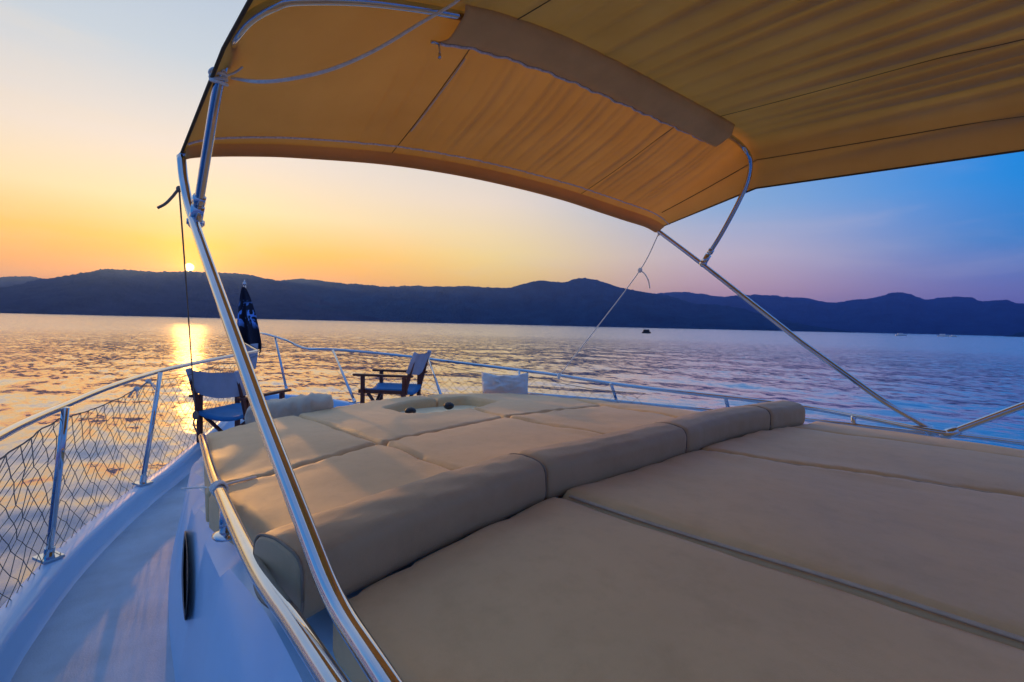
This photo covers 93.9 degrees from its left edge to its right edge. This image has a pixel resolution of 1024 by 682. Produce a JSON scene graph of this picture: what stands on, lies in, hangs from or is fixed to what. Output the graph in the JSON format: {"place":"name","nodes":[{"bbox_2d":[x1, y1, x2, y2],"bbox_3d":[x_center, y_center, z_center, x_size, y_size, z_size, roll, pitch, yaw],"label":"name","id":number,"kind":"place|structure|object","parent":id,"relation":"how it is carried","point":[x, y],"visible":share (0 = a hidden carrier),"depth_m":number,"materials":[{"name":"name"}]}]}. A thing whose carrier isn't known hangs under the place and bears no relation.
{"place":"outdoors","nodes":[
{"label":"outdoors","id":0,"kind":"place"},
{"bbox_2d":[0,276,42,287],"bbox_3d":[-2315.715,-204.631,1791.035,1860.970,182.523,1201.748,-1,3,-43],"label":"hills","id":1,"kind":"structure","parent":0,"point":[8,281],"depth_m":2236.99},
{"bbox_2d":[0,268,425,322],"bbox_3d":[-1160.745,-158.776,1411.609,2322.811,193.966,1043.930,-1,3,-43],"label":"hills","id":2,"kind":"structure","parent":0,"point":[114,292],"depth_m":1520.03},
{"bbox_2d":[0,313,1023,607],"bbox_3d":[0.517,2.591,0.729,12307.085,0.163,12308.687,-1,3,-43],"label":"water","id":3,"kind":"structure","parent":0,"point":[48,361],"depth_m":26.48,"materials":[{"name":"blue liquid"}]},
{"bbox_2d":[0,392,960,681],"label":"motor yacht","id":4,"kind":"object","parent":3,"relation":"on","point":[158,580],"visible":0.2,"depth_m":1.70,"materials":[{"name":"paint"}]},
{"bbox_2d":[181,476,256,495],"bbox_3d":[-1.028,0.502,1.705,0.198,0.113,0.377,-1,3,-43],"label":"lashing","id":5,"kind":"object","parent":4,"relation":"attached to","point":[213,485],"visible":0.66,"depth_m":1.56,"materials":[{"name":"fabric"}]},
{"bbox_2d":[185,368,290,442],"bbox_3d":[-2.341,0.601,4.121,0.516,0.770,0.635,2,2,12],"label":"director chair","id":6,"kind":"object","parent":4,"relation":"on","point":[220,385],"visible":0.53,"depth_m":3.88,"materials":[{"name":"fabric"}]},
{"bbox_2d":[245,392,333,423],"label":"rolled cushion","id":7,"kind":"object","parent":4,"relation":"on","point":[298,405],"visible":0.61,"depth_m":3.45,"materials":[{"name":"fabric"}]},
{"bbox_2d":[204,416,375,521],"bbox_3d":[-1.213,0.560,2.529,0.702,0.207,1.658,0,2,-33],"label":"sunpad cushion","id":8,"kind":"object","parent":4,"relation":"on","point":[239,452],"visible":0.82,"depth_m":2.21,"materials":[{"name":"beige fabric"}]},
{"bbox_2d":[209,445,450,545],"bbox_3d":[-0.579,0.546,1.686,0.749,0.176,0.919,-1,3,-43],"label":"sunpad cushion","id":9,"kind":"object","parent":4,"relation":"on","point":[324,484],"visible":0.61,"depth_m":1.64,"materials":[{"name":"beige fabric"}]},
{"bbox_2d":[353,350,431,402],"bbox_3d":[-1.272,0.510,5.147,0.683,0.828,0.555,2,2,6],"label":"director chair","id":10,"kind":"object","parent":4,"relation":"on","point":[417,366],"visible":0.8,"depth_m":4.95,"materials":[{"name":"fabric"}]},
{"bbox_2d":[298,395,500,445],"bbox_3d":[-0.722,0.551,3.365,1.319,0.218,1.659,-1,3,-43],"label":"sunpad cushion","id":11,"kind":"object","parent":4,"relation":"on","point":[384,422],"visible":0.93,"depth_m":2.97,"materials":[{"name":"beige fabric"}]},
{"bbox_2d":[253,453,546,618],"bbox_3d":[-0.232,0.487,1.349,0.215,0.165,0.890,3,3,38],"label":"bolster cushion","id":12,"kind":"object","parent":4,"relation":"on","point":[371,539],"visible":0.89,"depth_m":1.19,"materials":[{"name":"fabric"}]},
{"bbox_2d":[387,417,601,469],"bbox_3d":[-0.036,0.531,2.295,0.969,0.184,1.044,-1,3,-43],"label":"sunpad cushion","id":13,"kind":"object","parent":4,"relation":"on","point":[459,447],"visible":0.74,"depth_m":2.25,"materials":[{"name":"beige fabric"}]},
{"bbox_2d":[0,332,1023,563],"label":"guard rail","id":14,"kind":"object","parent":4,"relation":"on","point":[52,554],"visible":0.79,"depth_m":3.06,"materials":[{"name":"metal"}]},
{"bbox_2d":[0,355,256,607],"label":"rail net","id":15,"kind":"object","parent":14,"relation":"attached to","point":[137,388],"visible":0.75,"depth_m":2.37,"materials":[{"name":"fabric"}]},
{"bbox_2d":[237,287,261,355],"bbox_3d":[-3.149,-0.233,5.683,0.338,0.816,0.112,1,2,2],"label":"flag","id":16,"kind":"object","parent":14,"relation":"attached to","point":[247,324],"visible":0.82,"depth_m":5.68,"materials":[{"name":"blue fabric"}]},
{"bbox_2d":[336,354,645,404],"bbox_3d":[-0.394,0.534,5.129,3.640,0.645,0.424,2,2,25],"label":"rail net","id":17,"kind":"object","parent":14,"relation":"attached to","point":[468,379],"visible":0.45,"depth_m":5.42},
{"bbox_2d":[427,393,599,417],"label":"sunpad cushion","id":18,"kind":"object","parent":4,"relation":"on","point":[506,405],"visible":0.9,"depth_m":3.75,"materials":[{"name":"beige fabric"}]},
{"bbox_2d":[481,372,527,393],"bbox_3d":[-0.063,0.415,4.613,0.460,0.223,0.243,1,2,-9],"label":"pillow","id":19,"kind":"object","parent":18,"relation":"on","point":[514,384],"visible":0.91,"depth_m":4.54,"materials":[{"name":"white fabric"}]},
{"bbox_2d":[510,406,673,433],"bbox_3d":[0.627,0.525,2.871,0.858,0.186,1.049,0,3,-38],"label":"sunpad cushion","id":20,"kind":"object","parent":4,"relation":"on","point":[603,419],"visible":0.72,"depth_m":2.82,"materials":[{"name":"beige fabric"}]},
{"bbox_2d":[176,0,1023,681],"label":"frame","id":21,"kind":"object","parent":4,"relation":"attached to","point":[654,114],"visible":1,"depth_m":2.28,"materials":[{"name":"metal"}]},
{"bbox_2d":[157,186,198,432],"bbox_3d":[-1.836,-0.016,2.665,0.101,1.361,1.442,0,2,-31],"label":"guy line","id":22,"kind":"object","parent":21,"relation":"attached to","point":[195,414],"visible":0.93,"depth_m":2.42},
{"bbox_2d":[208,0,459,86],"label":"rope","id":23,"kind":"object","parent":21,"relation":"attached to","point":[224,77],"visible":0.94,"depth_m":1.59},
{"bbox_2d":[557,234,658,378],"bbox_3d":[0.846,-0.269,4.317,0.999,1.318,0.084,3,3,42],"label":"guy line","id":24,"kind":"object","parent":21,"relation":"attached to","point":[559,374],"visible":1,"depth_m":4.22,"materials":[{"name":"fabric"}]},
{"bbox_2d":[519,422,686,499],"bbox_3d":[0.415,0.479,2.004,0.922,0.165,0.207,0,3,-41],"label":"bolster cushion","id":25,"kind":"object","parent":4,"relation":"on","point":[575,463],"visible":0.84,"depth_m":1.86,"materials":[{"name":"fabric"}]},
{"bbox_2d":[571,398,698,417],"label":"sunpad cushion","id":26,"kind":"object","parent":4,"relation":"on","point":[670,412],"visible":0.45,"depth_m":3.30,"materials":[{"name":"beige fabric"}]},
{"bbox_2d":[333,497,1023,681],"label":"sunpad cushion","id":27,"kind":"object","parent":4,"relation":"on","point":[554,589],"visible":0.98,"depth_m":0.96,"materials":[{"name":"beige fabric"}]},
{"bbox_2d":[660,405,770,452],"bbox_3d":[1.108,0.473,2.621,0.936,0.165,0.230,0,3,-39],"label":"bolster cushion","id":28,"kind":"object","parent":4,"relation":"on","point":[702,429],"visible":0.77,"depth_m":2.55,"materials":[{"name":"fabric"}]},
{"bbox_2d":[749,400,804,429],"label":"bolster cushion","id":29,"kind":"object","parent":4,"relation":"on","point":[784,413],"visible":0.59,"depth_m":2.94,"materials":[{"name":"fabric"}]},
{"bbox_2d":[562,450,1023,649],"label":"sunpad cushion","id":30,"kind":"object","parent":4,"relation":"on","point":[949,556],"visible":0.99,"depth_m":1.40,"materials":[{"name":"beige fabric"}]},
{"bbox_2d":[702,426,1023,496],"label":"sunpad cushion","id":31,"kind":"object","parent":4,"relation":"on","point":[973,470],"visible":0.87,"depth_m":2.17,"materials":[{"name":"beige fabric"}]},
{"bbox_2d":[795,421,1023,457],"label":"sunpad cushion","id":32,"kind":"object","parent":4,"relation":"on","point":[892,435],"visible":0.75,"depth_m":2.64,"materials":[{"name":"beige fabric"}]},
{"bbox_2d":[0,0,1023,302],"label":"sky","id":33,"kind":"structure","parent":0,"point":[100,99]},
{"bbox_2d":[277,278,855,332],"bbox_3d":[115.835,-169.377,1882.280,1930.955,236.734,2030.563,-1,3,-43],"label":"hills","id":34,"kind":"structure","parent":0,"point":[582,302],"depth_m":1950.03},
{"bbox_2d":[654,292,1023,335],"bbox_3d":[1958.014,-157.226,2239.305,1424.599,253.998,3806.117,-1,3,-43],"label":"hills","id":35,"kind":"structure","parent":0,"point":[901,312],"depth_m":2440.14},
{"bbox_2d":[1006,332,1023,336],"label":"headland","id":36,"kind":"structure","parent":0,"point":[1020,334],"depth_m":1076.01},
{"bbox_3d":[-3.144,-0.203,5.699,0.100,1.056,0.147,-1,3,-43],"label":"flagstaff","id":37,"kind":"object","parent":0,"visible":0},
{"bbox_2d":[245,343,257,368],"bbox_3d":[-3.111,0.180,5.655,0.197,0.310,0.196,-1,3,-43],"label":"pennant","id":38,"kind":"object","parent":37,"relation":"attached to","point":[254,359],"visible":0.52,"depth_m":5.61,"materials":[{"name":"fabric"}]}
]}

